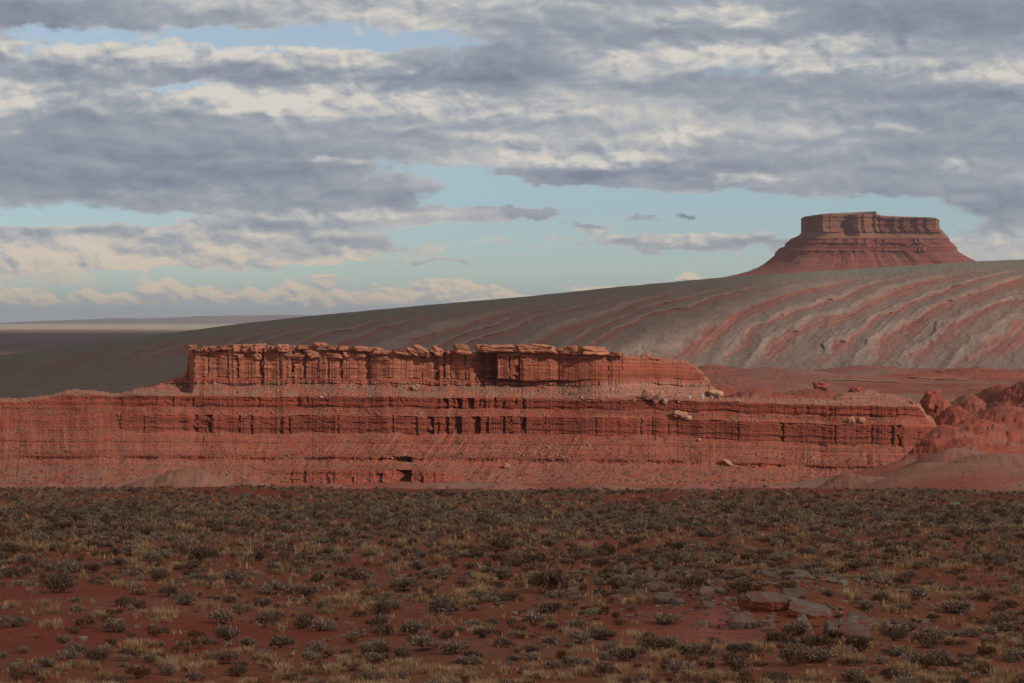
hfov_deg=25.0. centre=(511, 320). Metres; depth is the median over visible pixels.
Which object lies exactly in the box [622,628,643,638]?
bunchgrass
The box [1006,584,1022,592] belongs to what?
saltbush
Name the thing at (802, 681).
bunchgrass
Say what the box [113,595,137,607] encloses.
blackbrush
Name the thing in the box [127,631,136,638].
blackbrush
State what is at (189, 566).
blackbrush
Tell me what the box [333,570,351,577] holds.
blackbrush
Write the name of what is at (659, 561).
saltbush
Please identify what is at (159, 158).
sky
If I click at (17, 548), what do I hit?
blackbrush
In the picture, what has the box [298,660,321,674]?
bunchgrass
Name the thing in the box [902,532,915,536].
saltbush
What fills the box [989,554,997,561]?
sagebrush
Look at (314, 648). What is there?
sagebrush
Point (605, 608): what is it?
rabbitbrush
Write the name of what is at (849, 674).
sagebrush
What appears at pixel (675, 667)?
sagebrush
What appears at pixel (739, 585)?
blackbrush
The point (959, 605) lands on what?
sagebrush
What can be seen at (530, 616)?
sagebrush
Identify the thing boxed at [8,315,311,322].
plateau
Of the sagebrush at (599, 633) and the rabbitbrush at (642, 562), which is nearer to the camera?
the sagebrush at (599, 633)
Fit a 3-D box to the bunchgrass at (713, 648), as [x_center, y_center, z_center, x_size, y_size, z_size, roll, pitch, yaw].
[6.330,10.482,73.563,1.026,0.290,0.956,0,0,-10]
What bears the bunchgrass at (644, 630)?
on the ground
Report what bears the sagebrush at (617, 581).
on the ground
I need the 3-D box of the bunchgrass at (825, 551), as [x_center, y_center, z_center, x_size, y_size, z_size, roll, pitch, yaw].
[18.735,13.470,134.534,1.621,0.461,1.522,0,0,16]
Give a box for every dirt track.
[823,378,975,390]
[897,376,997,381]
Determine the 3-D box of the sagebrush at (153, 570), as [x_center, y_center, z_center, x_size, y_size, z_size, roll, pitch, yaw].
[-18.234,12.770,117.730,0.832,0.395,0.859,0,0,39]
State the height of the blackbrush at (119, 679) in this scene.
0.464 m
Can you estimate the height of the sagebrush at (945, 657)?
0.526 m
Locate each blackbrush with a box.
[0,567,19,574]
[1,569,14,576]
[5,544,21,552]
[8,566,17,572]
[10,672,23,680]
[11,530,21,537]
[29,669,44,676]
[31,560,43,565]
[39,571,74,592]
[43,525,56,534]
[48,517,59,521]
[53,520,73,529]
[69,627,81,631]
[76,524,90,528]
[83,562,100,572]
[84,647,107,663]
[87,540,104,547]
[88,528,104,533]
[100,550,111,556]
[100,614,114,619]
[103,673,127,682]
[104,637,117,644]
[108,547,117,555]
[110,576,118,581]
[113,557,127,565]
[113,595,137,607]
[118,648,133,654]
[119,531,134,540]
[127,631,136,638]
[132,601,146,609]
[140,528,158,535]
[148,558,161,563]
[151,571,170,580]
[157,584,179,596]
[159,626,169,633]
[172,542,186,550]
[172,564,183,569]
[182,569,196,575]
[183,561,199,570]
[188,544,220,562]
[193,574,210,581]
[194,535,204,541]
[207,594,220,601]
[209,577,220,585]
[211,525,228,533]
[213,649,239,663]
[220,594,236,602]
[227,663,249,675]
[231,576,243,582]
[233,660,248,667]
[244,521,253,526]
[250,550,267,560]
[253,598,271,606]
[255,615,272,622]
[267,614,279,621]
[269,564,280,571]
[272,557,286,563]
[278,549,292,559]
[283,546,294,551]
[291,554,307,560]
[291,560,311,569]
[292,613,315,628]
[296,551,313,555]
[298,587,318,595]
[309,572,324,581]
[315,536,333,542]
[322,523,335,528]
[322,547,332,553]
[329,581,341,585]
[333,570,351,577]
[340,648,353,654]
[347,664,357,670]
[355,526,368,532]
[360,645,381,653]
[370,642,390,651]
[371,601,390,612]
[372,622,395,635]
[377,596,389,601]
[377,652,391,661]
[390,556,400,561]
[392,647,412,658]
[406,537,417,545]
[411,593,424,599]
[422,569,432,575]
[424,548,442,556]
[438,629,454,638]
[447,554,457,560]
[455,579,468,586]
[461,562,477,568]
[462,650,483,658]
[468,547,485,557]
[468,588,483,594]
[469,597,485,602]
[470,550,482,557]
[473,626,492,637]
[474,517,491,523]
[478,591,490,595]
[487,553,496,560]
[490,537,515,550]
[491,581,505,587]
[497,535,511,540]
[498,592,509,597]
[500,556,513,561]
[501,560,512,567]
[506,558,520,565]
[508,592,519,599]
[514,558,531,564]
[520,563,535,572]
[522,552,536,560]
[526,569,568,593]
[535,552,546,561]
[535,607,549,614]
[539,601,561,612]
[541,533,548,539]
[545,622,558,629]
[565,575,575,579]
[568,547,578,554]
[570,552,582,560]
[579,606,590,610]
[590,557,610,566]
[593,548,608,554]
[593,662,614,675]
[598,566,624,575]
[600,544,616,554]
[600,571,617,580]
[616,553,634,565]
[616,647,638,660]
[619,676,633,682]
[626,536,639,543]
[626,565,648,574]
[629,583,642,589]
[630,546,643,553]
[635,635,663,648]
[639,549,658,556]
[648,552,660,558]
[653,565,664,569]
[656,637,677,649]
[658,547,675,556]
[659,656,672,669]
[663,566,675,571]
[665,556,684,564]
[670,540,687,549]
[677,573,706,588]
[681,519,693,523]
[684,653,698,661]
[688,673,703,682]
[695,527,708,535]
[700,643,711,654]
[704,636,721,643]
[706,531,716,537]
[707,678,722,682]
[710,568,725,573]
[718,540,730,546]
[720,650,745,664]
[725,642,743,652]
[728,657,751,669]
[729,578,753,593]
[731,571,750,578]
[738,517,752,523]
[738,669,752,676]
[739,552,756,559]
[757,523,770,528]
[757,548,774,554]
[760,670,792,681]
[764,630,796,645]
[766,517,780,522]
[773,677,786,682]
[775,535,790,542]
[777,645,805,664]
[779,565,794,569]
[779,581,797,587]
[780,569,794,574]
[791,677,811,681]
[797,546,810,554]
[797,633,831,647]
[810,526,827,534]
[812,536,830,542]
[826,548,842,555]
[842,552,859,559]
[844,562,862,569]
[844,634,870,651]
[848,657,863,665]
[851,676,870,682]
[853,576,869,581]
[872,591,889,600]
[879,553,893,560]
[879,624,907,640]
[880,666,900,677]
[881,560,891,564]
[884,546,897,554]
[886,669,911,680]
[892,559,906,566]
[893,576,911,583]
[908,548,918,555]
[912,541,923,549]
[912,631,939,647]
[913,654,937,667]
[925,560,938,566]
[926,612,940,619]
[933,632,944,640]
[935,520,944,525]
[942,511,958,518]
[942,520,959,524]
[949,528,965,535]
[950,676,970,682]
[955,556,966,565]
[978,591,993,600]
[980,552,994,559]
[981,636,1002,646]
[987,617,1009,630]
[991,507,1007,514]
[992,604,1006,611]
[1000,599,1019,606]
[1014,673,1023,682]
[1015,532,1023,537]
[1016,569,1023,575]
[1016,609,1023,616]
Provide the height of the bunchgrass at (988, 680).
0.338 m
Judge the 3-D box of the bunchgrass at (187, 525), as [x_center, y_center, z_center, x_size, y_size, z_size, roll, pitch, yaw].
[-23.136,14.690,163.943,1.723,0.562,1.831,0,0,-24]
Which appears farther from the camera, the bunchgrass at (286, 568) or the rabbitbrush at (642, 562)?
the rabbitbrush at (642, 562)
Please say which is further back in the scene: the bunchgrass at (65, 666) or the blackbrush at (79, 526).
the blackbrush at (79, 526)
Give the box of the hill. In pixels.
[0,259,1023,397]
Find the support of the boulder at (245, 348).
on the mesa
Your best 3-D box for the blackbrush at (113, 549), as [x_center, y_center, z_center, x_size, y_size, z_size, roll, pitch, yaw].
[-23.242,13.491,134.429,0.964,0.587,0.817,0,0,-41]
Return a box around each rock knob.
[812,382,829,390]
[848,386,863,391]
[920,389,941,414]
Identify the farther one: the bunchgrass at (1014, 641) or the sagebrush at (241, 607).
the sagebrush at (241, 607)
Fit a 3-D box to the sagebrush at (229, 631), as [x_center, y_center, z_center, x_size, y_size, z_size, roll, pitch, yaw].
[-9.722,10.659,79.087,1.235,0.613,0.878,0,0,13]
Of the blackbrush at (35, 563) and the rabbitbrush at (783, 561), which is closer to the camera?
the blackbrush at (35, 563)
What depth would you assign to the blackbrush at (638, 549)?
136.02 m
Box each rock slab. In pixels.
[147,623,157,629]
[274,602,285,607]
[566,587,581,590]
[569,569,585,573]
[609,594,620,602]
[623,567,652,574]
[645,581,670,590]
[653,592,674,603]
[669,597,686,605]
[699,585,716,596]
[700,600,717,608]
[715,587,728,594]
[728,611,756,629]
[737,594,749,608]
[745,591,787,611]
[760,571,778,577]
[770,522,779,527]
[777,569,808,578]
[782,587,807,597]
[783,595,798,606]
[787,598,830,618]
[818,575,836,582]
[823,621,837,637]
[836,622,870,638]
[837,616,857,627]
[848,610,871,621]
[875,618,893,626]
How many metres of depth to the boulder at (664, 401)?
1061.84 m
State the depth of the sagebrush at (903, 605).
87.34 m
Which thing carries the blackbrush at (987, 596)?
on the ground
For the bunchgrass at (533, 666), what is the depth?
66.62 m
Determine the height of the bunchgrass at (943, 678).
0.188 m
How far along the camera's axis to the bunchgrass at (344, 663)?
67.48 m
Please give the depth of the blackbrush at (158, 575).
112.69 m
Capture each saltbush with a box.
[5,662,22,669]
[9,579,29,585]
[48,541,63,550]
[68,596,83,601]
[95,644,118,653]
[118,662,128,665]
[138,534,150,540]
[140,522,154,528]
[142,653,158,661]
[188,572,203,580]
[196,534,209,537]
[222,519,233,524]
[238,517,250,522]
[240,581,253,587]
[255,610,275,616]
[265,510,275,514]
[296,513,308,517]
[301,651,322,659]
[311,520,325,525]
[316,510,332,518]
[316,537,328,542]
[322,556,334,561]
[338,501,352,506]
[345,631,361,637]
[358,641,370,647]
[367,637,390,646]
[422,531,435,536]
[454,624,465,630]
[464,618,481,625]
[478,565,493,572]
[481,523,491,529]
[483,595,499,601]
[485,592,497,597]
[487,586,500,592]
[515,540,529,547]
[524,650,541,659]
[526,546,538,550]
[528,533,541,538]
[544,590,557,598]
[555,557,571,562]
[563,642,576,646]
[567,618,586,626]
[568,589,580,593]
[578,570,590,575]
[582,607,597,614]
[605,513,617,517]
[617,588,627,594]
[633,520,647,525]
[652,557,667,564]
[652,612,683,623]
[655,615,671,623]
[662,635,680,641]
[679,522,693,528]
[683,557,692,562]
[703,552,718,557]
[704,556,720,562]
[706,563,717,567]
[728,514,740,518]
[734,559,744,564]
[738,526,749,532]
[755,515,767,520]
[769,538,783,544]
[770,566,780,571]
[782,551,796,557]
[809,531,823,536]
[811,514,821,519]
[815,573,837,578]
[823,566,835,571]
[831,537,846,542]
[836,520,852,527]
[837,531,849,535]
[861,557,874,561]
[865,566,880,572]
[866,572,889,579]
[886,516,899,519]
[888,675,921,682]
[889,540,905,545]
[894,515,909,519]
[896,546,906,551]
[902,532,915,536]
[909,544,917,549]
[918,551,932,556]
[933,532,941,537]
[944,524,961,529]
[946,558,961,564]
[948,550,961,555]
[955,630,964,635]
[977,538,987,544]
[981,625,998,632]
[1000,575,1010,580]
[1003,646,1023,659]
[1005,609,1018,616]
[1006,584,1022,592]
[1006,630,1021,637]
[1015,615,1023,622]
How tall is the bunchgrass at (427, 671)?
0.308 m
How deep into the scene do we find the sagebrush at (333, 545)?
140.33 m
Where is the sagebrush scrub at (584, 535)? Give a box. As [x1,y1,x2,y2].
[0,485,1023,682]
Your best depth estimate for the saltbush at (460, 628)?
79.88 m
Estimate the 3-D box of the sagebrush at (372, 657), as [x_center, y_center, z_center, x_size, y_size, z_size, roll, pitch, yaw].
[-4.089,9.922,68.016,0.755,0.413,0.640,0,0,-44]
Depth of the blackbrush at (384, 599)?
96.14 m
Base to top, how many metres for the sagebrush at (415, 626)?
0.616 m
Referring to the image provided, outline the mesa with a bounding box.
[0,348,937,487]
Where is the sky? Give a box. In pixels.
[0,0,1023,321]
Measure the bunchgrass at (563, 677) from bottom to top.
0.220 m
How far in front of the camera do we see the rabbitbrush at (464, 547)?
141.03 m
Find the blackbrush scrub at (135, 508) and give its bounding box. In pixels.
[0,483,1023,682]
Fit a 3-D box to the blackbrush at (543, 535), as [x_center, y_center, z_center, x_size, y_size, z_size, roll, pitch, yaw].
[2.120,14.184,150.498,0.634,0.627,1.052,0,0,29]
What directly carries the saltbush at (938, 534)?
on the ground
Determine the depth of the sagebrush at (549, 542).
144.24 m
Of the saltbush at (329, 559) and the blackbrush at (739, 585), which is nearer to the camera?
the blackbrush at (739, 585)
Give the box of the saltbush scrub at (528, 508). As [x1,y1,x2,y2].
[0,485,1023,650]
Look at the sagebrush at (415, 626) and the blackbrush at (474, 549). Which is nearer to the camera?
the sagebrush at (415, 626)
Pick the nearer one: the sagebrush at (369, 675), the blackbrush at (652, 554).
the sagebrush at (369, 675)
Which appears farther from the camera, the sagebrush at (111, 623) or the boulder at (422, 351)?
the boulder at (422, 351)
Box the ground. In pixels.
[0,322,1023,682]
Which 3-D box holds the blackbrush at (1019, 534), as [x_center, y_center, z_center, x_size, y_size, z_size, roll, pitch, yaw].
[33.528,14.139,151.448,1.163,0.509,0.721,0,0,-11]
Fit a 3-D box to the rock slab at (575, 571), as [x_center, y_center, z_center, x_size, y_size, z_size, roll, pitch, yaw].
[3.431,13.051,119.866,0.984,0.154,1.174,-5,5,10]
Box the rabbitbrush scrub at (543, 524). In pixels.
[0,485,1023,682]
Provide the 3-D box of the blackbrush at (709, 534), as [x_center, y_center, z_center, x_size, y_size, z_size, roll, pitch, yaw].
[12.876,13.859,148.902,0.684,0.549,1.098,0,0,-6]
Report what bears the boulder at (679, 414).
on the mesa
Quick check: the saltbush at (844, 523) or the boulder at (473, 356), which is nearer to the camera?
the saltbush at (844, 523)
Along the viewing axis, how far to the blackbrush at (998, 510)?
217.50 m
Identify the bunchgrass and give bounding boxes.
[0,600,20,607]
[11,541,34,546]
[32,597,60,608]
[34,668,58,678]
[37,542,54,551]
[38,617,67,628]
[40,605,60,613]
[53,660,73,671]
[65,677,100,682]
[72,544,93,550]
[73,659,102,669]
[89,610,113,617]
[89,668,114,678]
[109,578,131,587]
[115,637,154,650]
[125,558,137,564]
[126,580,146,589]
[131,547,153,556]
[131,563,150,573]
[132,608,152,617]
[133,541,149,549]
[142,637,159,646]
[143,648,165,654]
[149,615,175,622]
[150,605,185,618]
[156,658,169,666]
[158,654,183,664]
[164,655,189,670]
[167,678,196,682]
[171,560,186,568]
[179,574,193,581]
[180,523,196,529]
[184,660,204,672]
[189,578,208,585]
[190,598,221,608]
[198,659,218,667]
[200,557,214,565]
[200,648,237,659]
[208,572,218,578]
[210,578,227,589]
[229,544,251,552]
[229,645,255,653]
[234,554,254,562]
[234,675,257,682]
[255,605,285,616]
[255,651,279,660]
[263,660,291,674]
[269,669,286,679]
[272,568,285,574]
[273,561,289,571]
[277,624,288,631]
[286,572,301,579]
[286,608,302,617]
[289,564,314,571]
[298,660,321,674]
[305,675,322,682]
[310,544,321,551]
[315,559,338,566]
[315,593,347,604]
[317,661,353,674]
[319,607,336,614]
[326,602,345,608]
[329,546,345,554]
[330,674,354,682]
[333,674,349,682]
[336,658,356,665]
[339,652,358,662]
[340,591,361,601]
[351,599,382,609]
[352,657,369,665]
[352,677,378,682]
[360,543,382,551]
[360,662,380,672]
[373,667,396,676]
[383,563,397,570]
[387,661,415,673]
[388,657,412,666]
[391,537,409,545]
[395,560,415,567]
[395,679,408,682]
[404,657,421,664]
[408,595,429,603]
[415,538,426,543]
[415,663,442,673]
[423,612,452,622]
[426,670,454,681]
[436,675,461,682]
[438,664,461,673]
[446,538,468,548]
[447,662,480,677]
[453,587,479,597]
[456,599,477,606]
[464,670,477,679]
[466,624,495,634]
[467,578,480,586]
[468,676,500,682]
[470,583,494,591]
[471,572,491,579]
[479,574,497,582]
[497,664,513,675]
[509,522,533,529]
[510,572,528,579]
[513,643,532,651]
[513,676,531,682]
[521,667,553,679]
[522,661,536,669]
[535,529,560,535]
[539,612,556,621]
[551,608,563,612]
[556,671,579,680]
[560,625,575,633]
[570,646,584,654]
[571,664,598,675]
[574,541,593,550]
[590,621,604,628]
[601,672,625,681]
[603,677,625,682]
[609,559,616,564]
[612,662,630,673]
[618,596,634,603]
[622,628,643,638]
[623,644,642,654]
[631,594,652,602]
[632,628,647,637]
[635,667,656,677]
[643,555,654,561]
[647,651,664,661]
[655,663,669,670]
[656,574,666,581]
[660,648,681,656]
[670,667,707,679]
[676,673,692,682]
[698,638,718,644]
[702,669,738,679]
[708,644,726,652]
[711,642,729,652]
[729,666,744,670]
[743,639,772,650]
[749,675,778,682]
[750,563,767,570]
[755,641,781,651]
[768,642,793,648]
[787,677,822,682]
[796,532,812,539]
[797,667,832,679]
[799,554,815,560]
[818,543,835,549]
[822,547,844,554]
[824,559,844,570]
[830,646,850,658]
[837,651,863,663]
[841,587,861,598]
[864,640,878,647]
[867,569,894,576]
[868,620,887,630]
[869,674,886,682]
[871,588,892,596]
[881,604,899,612]
[884,568,904,574]
[884,660,917,670]
[888,591,911,601]
[890,560,917,568]
[891,644,915,651]
[904,669,936,680]
[918,584,939,591]
[919,672,938,682]
[927,539,942,545]
[930,673,948,681]
[937,562,967,571]
[938,666,970,677]
[940,674,967,682]
[941,635,958,643]
[945,590,965,597]
[958,559,974,570]
[961,624,976,631]
[963,589,979,596]
[963,663,973,670]
[972,642,1004,655]
[973,657,990,663]
[973,676,1002,682]
[979,546,994,553]
[984,674,1015,682]
[985,663,1014,678]
[992,587,1014,594]
[996,632,1009,638]
[1007,561,1022,569]
[1007,635,1023,645]
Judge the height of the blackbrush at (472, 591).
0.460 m
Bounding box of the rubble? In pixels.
[45,378,894,486]
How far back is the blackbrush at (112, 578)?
110.98 m
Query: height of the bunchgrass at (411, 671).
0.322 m
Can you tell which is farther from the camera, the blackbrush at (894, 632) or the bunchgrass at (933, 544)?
the bunchgrass at (933, 544)
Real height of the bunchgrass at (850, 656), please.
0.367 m
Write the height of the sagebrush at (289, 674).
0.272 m
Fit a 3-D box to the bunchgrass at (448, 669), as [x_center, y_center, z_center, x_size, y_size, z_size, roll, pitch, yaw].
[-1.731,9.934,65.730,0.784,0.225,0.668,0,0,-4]
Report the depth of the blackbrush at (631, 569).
117.74 m
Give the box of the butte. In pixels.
[727,211,974,276]
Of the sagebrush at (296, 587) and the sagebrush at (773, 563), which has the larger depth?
the sagebrush at (773, 563)
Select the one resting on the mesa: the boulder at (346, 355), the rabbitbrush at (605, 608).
the boulder at (346, 355)
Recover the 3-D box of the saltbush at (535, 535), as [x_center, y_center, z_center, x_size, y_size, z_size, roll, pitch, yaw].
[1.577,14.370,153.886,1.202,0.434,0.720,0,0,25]
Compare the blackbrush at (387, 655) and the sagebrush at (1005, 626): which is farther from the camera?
the sagebrush at (1005, 626)
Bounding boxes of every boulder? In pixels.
[188,344,196,349]
[200,345,210,351]
[210,346,217,351]
[217,345,232,349]
[232,344,240,351]
[235,354,244,358]
[240,344,252,352]
[250,346,257,351]
[251,353,261,359]
[254,343,265,351]
[264,345,270,352]
[270,346,277,350]
[277,344,288,351]
[280,352,291,357]
[289,345,297,351]
[290,354,307,358]
[297,345,308,349]
[303,349,321,358]
[311,342,328,347]
[326,345,337,350]
[327,353,343,359]
[337,346,348,350]
[342,352,353,357]
[352,346,367,351]
[355,354,365,358]
[367,347,375,351]
[373,347,382,354]
[376,356,388,360]
[392,349,411,355]
[405,346,422,357]
[411,384,419,390]
[413,344,431,357]
[430,345,443,356]
[444,350,457,354]
[453,343,469,351]
[453,350,473,354]
[465,352,476,357]
[475,344,486,352]
[479,344,515,351]
[503,346,517,351]
[507,352,519,356]
[514,344,540,352]
[529,343,557,353]
[555,345,578,354]
[570,348,581,355]
[578,346,608,354]
[606,351,624,355]
[641,389,653,399]
[652,391,663,403]
[662,398,667,404]
[671,410,687,417]
[708,389,723,396]
[722,459,732,466]
[847,417,855,422]
[857,417,865,422]
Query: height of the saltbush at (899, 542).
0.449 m
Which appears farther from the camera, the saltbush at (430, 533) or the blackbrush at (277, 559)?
the saltbush at (430, 533)
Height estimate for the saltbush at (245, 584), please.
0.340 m
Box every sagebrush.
[0,614,31,626]
[0,651,8,657]
[15,553,32,562]
[16,645,29,652]
[20,564,31,571]
[23,531,40,540]
[23,663,40,674]
[36,561,45,569]
[38,657,56,666]
[44,563,57,570]
[54,558,87,571]
[55,633,73,642]
[56,535,65,540]
[56,648,83,658]
[63,527,74,536]
[64,640,87,652]
[65,660,75,666]
[69,604,83,612]
[94,523,114,533]
[97,536,113,540]
[99,617,127,630]
[100,559,113,565]
[105,540,115,547]
[114,653,132,660]
[121,569,142,575]
[123,543,144,552]
[130,587,147,594]
[143,548,172,557]
[147,567,160,573]
[148,552,162,559]
[158,662,175,675]
[164,535,178,541]
[170,538,188,548]
[175,592,194,597]
[176,593,196,604]
[184,670,205,679]
[196,635,213,644]
[205,606,235,623]
[211,623,243,639]
[216,568,247,581]
[230,603,252,611]
[239,636,256,646]
[245,574,259,578]
[255,652,271,656]
[257,580,285,594]
[267,634,295,647]
[271,545,286,551]
[274,610,284,616]
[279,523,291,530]
[282,671,300,678]
[288,583,307,593]
[290,559,311,565]
[305,644,324,652]
[306,554,320,561]
[306,639,325,649]
[308,679,329,682]
[311,616,336,630]
[313,584,326,589]
[314,600,330,606]
[319,569,333,573]
[323,624,337,630]
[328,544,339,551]
[333,567,346,572]
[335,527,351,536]
[336,552,351,562]
[352,628,365,636]
[356,566,369,572]
[358,571,373,579]
[358,670,379,678]
[361,550,375,556]
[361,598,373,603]
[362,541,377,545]
[362,652,385,663]
[365,670,386,679]
[366,581,380,588]
[367,612,390,626]
[376,591,394,597]
[382,599,401,604]
[387,576,423,590]
[388,599,402,608]
[392,668,409,678]
[399,618,429,634]
[407,630,438,650]
[411,558,427,569]
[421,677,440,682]
[427,593,459,614]
[429,563,454,578]
[439,639,471,653]
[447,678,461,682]
[452,656,465,662]
[464,654,483,663]
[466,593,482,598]
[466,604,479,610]
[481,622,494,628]
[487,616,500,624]
[491,566,514,578]
[492,635,513,646]
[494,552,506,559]
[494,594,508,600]
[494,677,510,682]
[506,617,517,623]
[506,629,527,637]
[506,655,520,660]
[508,549,520,555]
[520,611,546,621]
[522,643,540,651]
[541,537,557,546]
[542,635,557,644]
[542,659,561,668]
[553,550,567,556]
[554,588,567,597]
[556,518,567,524]
[565,629,590,642]
[566,655,586,665]
[568,594,583,599]
[580,550,596,557]
[580,657,595,663]
[588,626,617,639]
[593,533,604,538]
[593,576,604,584]
[598,652,611,659]
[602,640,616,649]
[606,574,631,587]
[607,647,622,655]
[609,524,623,530]
[622,573,637,582]
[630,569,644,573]
[633,675,647,680]
[636,646,646,653]
[643,631,655,636]
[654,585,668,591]
[660,551,673,557]
[664,571,679,582]
[666,659,697,674]
[669,569,685,574]
[673,643,688,653]
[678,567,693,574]
[680,550,700,558]
[687,643,707,654]
[694,561,707,568]
[695,529,706,536]
[695,570,710,576]
[698,595,711,601]
[719,553,733,560]
[740,641,755,651]
[743,528,755,534]
[743,545,758,552]
[759,560,776,565]
[765,554,783,561]
[766,534,774,540]
[781,618,809,634]
[788,563,803,568]
[798,563,812,568]
[802,645,836,662]
[806,545,818,552]
[808,561,824,567]
[809,566,825,575]
[823,588,834,595]
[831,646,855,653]
[840,667,865,681]
[860,599,877,609]
[861,560,877,566]
[870,529,884,535]
[872,618,887,627]
[873,656,889,663]
[883,534,900,539]
[888,648,907,656]
[892,625,910,633]
[896,602,908,609]
[898,570,917,577]
[899,583,915,588]
[900,651,923,662]
[901,619,918,630]
[910,587,928,598]
[912,560,930,566]
[919,579,934,586]
[919,626,934,632]
[927,648,955,664]
[930,598,977,612]
[935,628,954,634]
[956,573,968,579]
[957,657,977,666]
[963,627,979,635]
[964,548,974,553]
[964,554,982,562]
[974,536,990,542]
[975,526,992,533]
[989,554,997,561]
[989,610,1013,618]
[991,557,1007,565]
[994,621,1019,632]
[995,551,1014,562]
[1001,652,1020,661]
[1005,525,1019,531]
[1005,635,1023,642]
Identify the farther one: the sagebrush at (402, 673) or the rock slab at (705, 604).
the rock slab at (705, 604)
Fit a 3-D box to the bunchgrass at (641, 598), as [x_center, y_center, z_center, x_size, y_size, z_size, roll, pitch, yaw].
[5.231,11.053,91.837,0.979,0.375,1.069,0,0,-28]
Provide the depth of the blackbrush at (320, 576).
110.72 m
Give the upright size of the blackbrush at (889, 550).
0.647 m
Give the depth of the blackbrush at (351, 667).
66.17 m
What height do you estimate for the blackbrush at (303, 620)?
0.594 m
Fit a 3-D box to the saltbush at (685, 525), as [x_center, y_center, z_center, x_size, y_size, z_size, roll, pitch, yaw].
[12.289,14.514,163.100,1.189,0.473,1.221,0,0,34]
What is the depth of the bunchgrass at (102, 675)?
64.30 m
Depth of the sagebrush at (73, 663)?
68.17 m
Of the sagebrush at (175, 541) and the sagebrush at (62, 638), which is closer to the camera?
the sagebrush at (62, 638)
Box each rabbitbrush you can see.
[0,531,13,536]
[8,670,27,675]
[21,545,32,550]
[36,675,45,682]
[70,628,78,633]
[74,615,94,626]
[103,570,110,576]
[105,609,117,614]
[118,562,130,570]
[124,665,151,678]
[148,628,161,636]
[155,653,170,657]
[158,545,168,549]
[177,641,184,647]
[183,645,190,652]
[187,630,205,638]
[187,638,198,644]
[229,540,243,550]
[254,677,268,682]
[288,675,300,682]
[309,659,326,667]
[323,649,334,655]
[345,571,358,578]
[346,634,357,642]
[352,610,365,616]
[352,655,361,661]
[360,590,374,596]
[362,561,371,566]
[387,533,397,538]
[458,675,467,682]
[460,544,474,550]
[468,600,479,604]
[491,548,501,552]
[493,630,503,635]
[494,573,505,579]
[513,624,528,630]
[516,596,524,600]
[517,632,524,638]
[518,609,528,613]
[525,673,540,680]
[529,621,538,626]
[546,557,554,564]
[555,648,567,659]
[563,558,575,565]
[600,605,610,612]
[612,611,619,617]
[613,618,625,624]
[638,560,647,564]
[664,675,673,680]
[680,669,690,681]
[705,661,715,668]
[745,678,754,682]
[752,652,763,657]
[752,661,768,666]
[776,643,784,648]
[781,559,790,564]
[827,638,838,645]
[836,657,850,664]
[870,553,881,560]
[911,563,920,570]
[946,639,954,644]
[951,566,964,572]
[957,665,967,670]
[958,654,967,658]
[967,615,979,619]
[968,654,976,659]
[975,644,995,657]
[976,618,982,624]
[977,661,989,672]
[983,559,990,565]
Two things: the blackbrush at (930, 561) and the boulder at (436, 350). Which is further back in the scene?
the boulder at (436, 350)
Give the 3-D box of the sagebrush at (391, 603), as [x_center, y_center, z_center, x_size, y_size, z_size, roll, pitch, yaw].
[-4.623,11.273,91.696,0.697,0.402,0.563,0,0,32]
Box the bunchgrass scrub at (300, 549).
[0,485,1023,682]
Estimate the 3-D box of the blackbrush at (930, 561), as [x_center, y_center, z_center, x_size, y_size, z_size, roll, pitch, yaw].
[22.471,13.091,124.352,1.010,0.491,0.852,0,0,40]
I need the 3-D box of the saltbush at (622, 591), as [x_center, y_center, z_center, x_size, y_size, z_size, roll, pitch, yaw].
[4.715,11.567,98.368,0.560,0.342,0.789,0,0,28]
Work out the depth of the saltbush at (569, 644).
72.51 m
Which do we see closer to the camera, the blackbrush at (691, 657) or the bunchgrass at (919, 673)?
the bunchgrass at (919, 673)
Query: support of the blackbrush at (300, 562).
on the ground
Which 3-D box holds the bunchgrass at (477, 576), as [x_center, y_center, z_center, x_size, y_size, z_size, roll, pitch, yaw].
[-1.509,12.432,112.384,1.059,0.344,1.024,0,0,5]
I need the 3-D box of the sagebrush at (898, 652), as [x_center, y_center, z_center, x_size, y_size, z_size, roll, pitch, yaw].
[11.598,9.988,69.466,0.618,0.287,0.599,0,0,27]
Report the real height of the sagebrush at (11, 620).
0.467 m
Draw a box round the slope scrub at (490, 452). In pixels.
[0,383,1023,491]
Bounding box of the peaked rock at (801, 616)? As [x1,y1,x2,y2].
[797,613,812,630]
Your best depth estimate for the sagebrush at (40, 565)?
121.01 m
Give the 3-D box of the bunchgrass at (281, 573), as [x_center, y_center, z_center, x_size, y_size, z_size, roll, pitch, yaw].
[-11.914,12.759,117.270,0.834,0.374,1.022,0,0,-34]
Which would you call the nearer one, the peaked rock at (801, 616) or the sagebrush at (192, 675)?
the sagebrush at (192, 675)
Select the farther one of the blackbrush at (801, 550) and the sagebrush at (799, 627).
the blackbrush at (801, 550)
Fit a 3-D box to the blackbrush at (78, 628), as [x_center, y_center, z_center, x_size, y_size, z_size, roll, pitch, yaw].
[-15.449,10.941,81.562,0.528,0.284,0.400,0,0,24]

